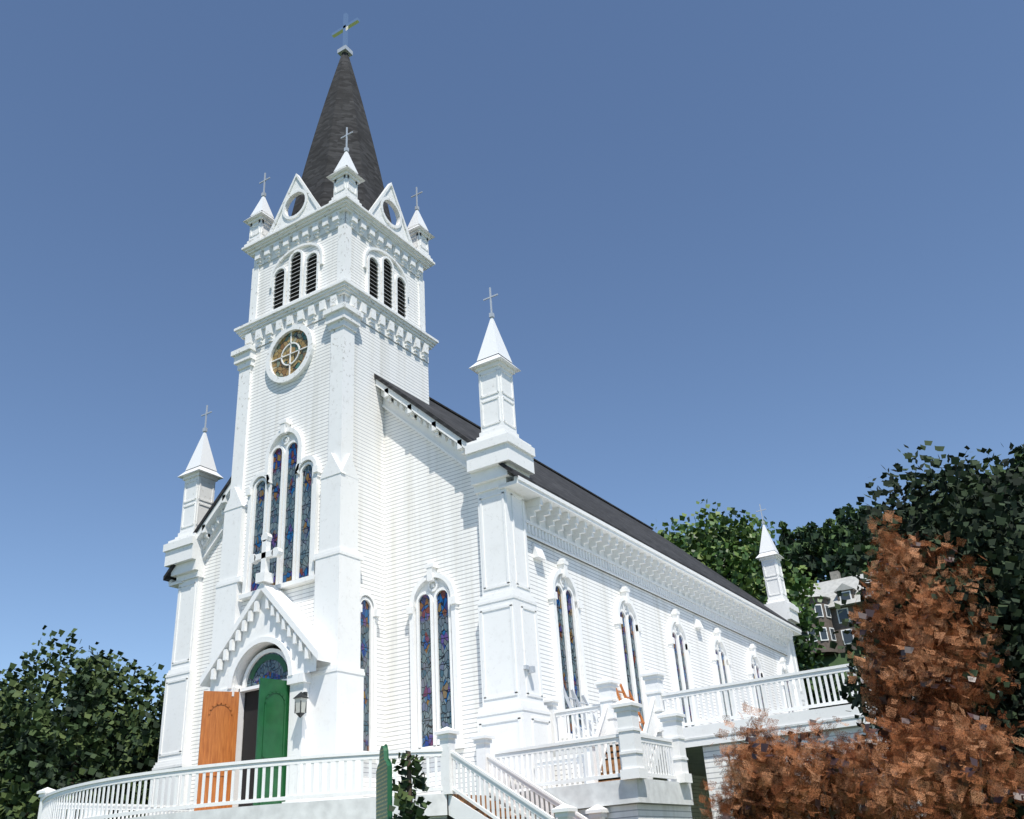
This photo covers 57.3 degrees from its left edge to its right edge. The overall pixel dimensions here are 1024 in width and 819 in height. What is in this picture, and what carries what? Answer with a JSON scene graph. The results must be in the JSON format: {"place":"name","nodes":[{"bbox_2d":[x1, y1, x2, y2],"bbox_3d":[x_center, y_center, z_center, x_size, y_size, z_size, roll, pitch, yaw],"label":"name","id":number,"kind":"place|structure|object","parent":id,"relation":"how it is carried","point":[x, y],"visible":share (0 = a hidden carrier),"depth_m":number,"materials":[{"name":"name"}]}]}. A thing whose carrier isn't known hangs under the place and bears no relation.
{"place":"outdoors","nodes":[
{"label":"outdoors","id":0,"kind":"place"},
{"bbox_2d":[163,52,801,630],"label":"church roof","id":1,"kind":"structure","parent":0,"point":[343,108],"depth_m":40.80,"materials":[{"name":"black"}]},
{"bbox_2d":[188,211,789,818],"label":"church walls","id":2,"kind":"structure","parent":0,"point":[416,503],"depth_m":33.01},
{"bbox_2d":[148,165,808,815],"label":"church","id":3,"kind":"structure","parent":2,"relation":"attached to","point":[326,673],"depth_m":31.98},
{"bbox_2d":[247,330,792,750],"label":"stained glass windows","id":4,"kind":"structure","parent":2,"relation":"in","point":[271,669],"depth_m":31.24,"materials":[{"name":"multicoloured glass"}]},
{"bbox_2d":[129,641,865,739],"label":"hillside terrain","id":5,"kind":"structure","parent":0,"point":[831,660],"depth_m":155.56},
{"bbox_2d":[760,544,803,583],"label":"ridge tree","id":6,"kind":"object","parent":5,"relation":"on","point":[793,559],"visible":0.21,"depth_m":185.59,"materials":[{"name":"green plant"}]},
{"bbox_2d":[778,520,812,579],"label":"hill tree","id":7,"kind":"object","parent":5,"relation":"on","point":[784,537],"visible":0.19,"depth_m":200.24,"materials":[{"name":"green plant"}]},
{"bbox_2d":[787,521,818,582],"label":"ridge tree","id":8,"kind":"object","parent":5,"relation":"on","point":[812,527],"visible":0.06,"depth_m":196.49,"materials":[{"name":"green plant"}]},
{"bbox_2d":[788,526,827,582],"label":"ridge tree","id":9,"kind":"object","parent":5,"relation":"on","point":[814,567],"visible":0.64,"depth_m":186.22,"materials":[{"name":"green plant"}]},
{"bbox_2d":[803,678,816,709],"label":"hill tree","id":10,"kind":"object","parent":5,"relation":"on","point":[808,696],"visible":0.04,"depth_m":136.63,"materials":[{"name":"green plant"}]},
{"bbox_2d":[799,538,824,581],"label":"hill tree","id":11,"kind":"object","parent":5,"relation":"on","point":[811,552],"visible":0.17,"depth_m":187.99,"materials":[{"name":"green plant"}]},
{"bbox_2d":[816,522,829,532],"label":"hill tree","id":12,"kind":"object","parent":5,"relation":"on","point":[820,530],"visible":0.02,"depth_m":195.93,"materials":[{"name":"green plant"}]},
{"bbox_2d":[805,675,841,708],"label":"hill tree","id":13,"kind":"object","parent":5,"relation":"on","point":[817,685],"visible":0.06,"depth_m":136.63,"materials":[{"name":"green plant"}]},
{"bbox_2d":[820,532,832,580],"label":"hill tree","id":14,"kind":"object","parent":5,"relation":"on","point":[825,541],"visible":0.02,"depth_m":183.99,"materials":[{"name":"green plant"}]},
{"bbox_2d":[818,673,847,707],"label":"hill tree","id":15,"kind":"object","parent":5,"relation":"on","point":[819,692],"visible":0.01,"depth_m":134.25,"materials":[{"name":"green plant"}]},
{"bbox_2d":[822,674,844,707],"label":"hill tree","id":16,"kind":"object","parent":5,"relation":"on","point":[830,689],"visible":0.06,"depth_m":130.91,"materials":[{"name":"green plant"}]},
{"bbox_2d":[821,518,852,580],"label":"hill tree","id":17,"kind":"object","parent":5,"relation":"on","point":[832,560],"visible":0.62,"depth_m":180.61,"materials":[{"name":"green plant"}]},
{"bbox_2d":[814,674,865,708],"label":"hill tree","id":18,"kind":"object","parent":5,"relation":"on","point":[841,682],"visible":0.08,"depth_m":135.45,"materials":[{"name":"green plant"}]},
{"bbox_2d":[833,508,851,528],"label":"hill tree","id":19,"kind":"object","parent":5,"relation":"on","point":[839,519],"visible":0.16,"depth_m":188.92,"materials":[{"name":"green plant"}]},
{"bbox_2d":[799,567,895,655],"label":"house on hill","id":20,"kind":"structure","parent":5,"relation":"on","point":[826,610],"depth_m":158.50,"materials":[{"name":"grey"}]},
{"bbox_2d":[837,539,877,567],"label":"hill tree","id":21,"kind":"object","parent":5,"relation":"on","point":[848,548],"visible":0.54,"depth_m":177.34,"materials":[{"name":"green plant"}]},
{"bbox_2d":[838,498,883,542],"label":"hill tree","id":22,"kind":"object","parent":5,"relation":"on","point":[848,516],"visible":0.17,"depth_m":187.45,"materials":[{"name":"green plant"}]},
{"bbox_2d":[845,524,878,576],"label":"hill tree","id":23,"kind":"object","parent":5,"relation":"on","point":[851,534],"visible":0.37,"depth_m":178.48,"materials":[{"name":"green plant"}]},
{"bbox_2d":[850,511,877,534],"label":"hill tree","id":24,"kind":"object","parent":5,"relation":"on","point":[854,515],"visible":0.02,"depth_m":189.33,"materials":[{"name":"green plant"}]},
{"bbox_2d":[857,508,881,566],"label":"ridge tree","id":25,"kind":"object","parent":5,"relation":"on","point":[861,512],"visible":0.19,"depth_m":184.61,"materials":[{"name":"green plant"}]},
{"bbox_2d":[903,506,920,540],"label":"hill tree","id":26,"kind":"object","parent":5,"relation":"on","point":[904,513],"visible":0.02,"depth_m":176.78,"materials":[{"name":"green plant"}]},
{"bbox_2d":[984,476,1023,511],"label":"ridge tree","id":27,"kind":"object","parent":5,"relation":"on","point":[1017,494],"visible":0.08,"depth_m":171.11,"materials":[{"name":"green plant"}]},
{"bbox_2d":[998,444,1023,474],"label":"ridge tree","id":28,"kind":"object","parent":5,"relation":"on","point":[1010,466],"visible":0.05,"depth_m":182.17,"materials":[{"name":"green plant"}]},
{"bbox_2d":[1010,445,1023,478],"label":"hill tree","id":29,"kind":"object","parent":5,"relation":"on","point":[1020,454],"visible":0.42,"depth_m":177.92,"materials":[{"name":"green plant"}]},
{"bbox_2d":[0,0,1023,729],"label":"sky","id":30,"kind":"structure","parent":0,"point":[739,254],"materials":[{"name":"blue"}]},
{"label":"ground","id":31,"kind":"structure","parent":0,"visible":0},
{"bbox_2d":[0,668,51,770],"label":"tree","id":32,"kind":"object","parent":31,"relation":"on","point":[10,670],"visible":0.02,"depth_m":46.72,"materials":[{"name":"green plant"}]},
{"bbox_2d":[0,708,71,818],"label":"tree","id":33,"kind":"object","parent":31,"relation":"on","point":[28,775],"visible":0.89,"depth_m":31.40,"materials":[{"name":"green plant"}]},
{"bbox_2d":[25,674,121,818],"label":"tree","id":34,"kind":"object","parent":31,"relation":"on","point":[81,718],"visible":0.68,"depth_m":34.90,"materials":[{"name":"green plant"}]},
{"bbox_2d":[0,625,166,810],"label":"tree","id":35,"kind":"object","parent":31,"relation":"on","point":[17,715],"visible":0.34,"depth_m":40.28,"materials":[{"name":"green plant"}]},
{"bbox_2d":[90,655,121,756],"bbox_3d":[-20.719,18.959,45.319,7.430,14.167,7.780,5,-28,-18],"label":"tree","id":36,"kind":"object","parent":31,"relation":"on","point":[101,661],"visible":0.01,"depth_m":47.84,"materials":[{"name":"green plant"}]},
{"bbox_2d":[97,697,163,818],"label":"tree","id":37,"kind":"object","parent":31,"relation":"on","point":[146,749],"visible":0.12,"depth_m":36.45,"materials":[{"name":"green plant"}]},
{"bbox_2d":[157,678,165,719],"bbox_3d":[-14.422,16.595,39.824,6.451,12.110,6.018,-7,-26,6],"label":"tree","id":38,"kind":"object","parent":31,"relation":"on","point":[162,689],"depth_m":41.58,"materials":[{"name":"green plant"}]},
{"bbox_2d":[376,744,391,818],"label":"historical marker","id":39,"kind":"object","parent":31,"relation":"on","point":[384,785],"visible":1,"depth_m":15.08,"materials":[{"name":"green metal"}]},
{"bbox_2d":[388,750,431,818],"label":"shrub","id":40,"kind":"object","parent":31,"relation":"on","point":[404,797],"visible":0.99,"depth_m":14.73,"materials":[{"name":"green plant"}]},
{"bbox_2d":[178,13,783,806],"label":"church fittings","id":41,"kind":"object","parent":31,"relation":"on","point":[492,349],"visible":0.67,"depth_m":36.81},
{"bbox_2d":[194,691,238,810],"bbox_3d":[-9.020,10.636,28.678,1.100,3.920,0.100,11,-30,-28],"label":"open door","id":42,"kind":"structure","parent":41,"relation":"attached to","point":[218,731],"depth_m":28.90,"materials":[{"name":"orange wood"}]},
{"bbox_2d":[253,678,289,805],"bbox_3d":[-7.027,9.929,27.535,0.100,3.920,1.100,-25,-33,36],"label":"open door","id":43,"kind":"structure","parent":41,"relation":"attached to","point":[272,720],"depth_m":27.70,"materials":[{"name":"green paint"}]},
{"bbox_2d":[37,663,998,818],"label":"deck stair railings","id":44,"kind":"object","parent":31,"relation":"on","point":[618,757],"visible":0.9,"depth_m":22.87,"materials":[{"name":"white paint"}]},
{"bbox_2d":[563,684,644,737],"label":"chairs","id":45,"kind":"object","parent":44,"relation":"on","point":[577,702],"visible":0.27,"depth_m":30.02,"materials":[{"name":"orange wood"}]},
{"bbox_2d":[651,499,828,693],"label":"tree","id":46,"kind":"object","parent":31,"relation":"on","point":[719,553],"visible":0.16,"depth_m":71.74,"materials":[{"name":"green plant"}]},
{"bbox_2d":[692,701,836,818],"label":"smoke bush","id":47,"kind":"object","parent":31,"relation":"on","point":[761,791],"visible":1,"depth_m":13.21,"materials":[{"name":"brown plant"}]},
{"bbox_2d":[739,716,920,818],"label":"smoke bush front","id":48,"kind":"object","parent":31,"relation":"on","point":[843,804],"visible":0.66,"depth_m":13.30,"materials":[{"name":"brown plant"}]},
{"bbox_2d":[830,440,1023,818],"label":"dark tree","id":49,"kind":"object","parent":31,"relation":"on","point":[975,514],"visible":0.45,"depth_m":16.12,"materials":[{"name":"green plant"}]},
{"bbox_2d":[834,702,1023,818],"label":"smoke bush","id":50,"kind":"object","parent":31,"relation":"on","point":[961,777],"visible":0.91,"depth_m":12.89,"materials":[{"name":"brown plant"}]},
{"bbox_2d":[845,510,1023,818],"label":"smoke bush","id":51,"kind":"object","parent":31,"relation":"on","point":[934,679],"visible":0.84,"depth_m":14.81,"materials":[{"name":"brown plant"}]}
]}

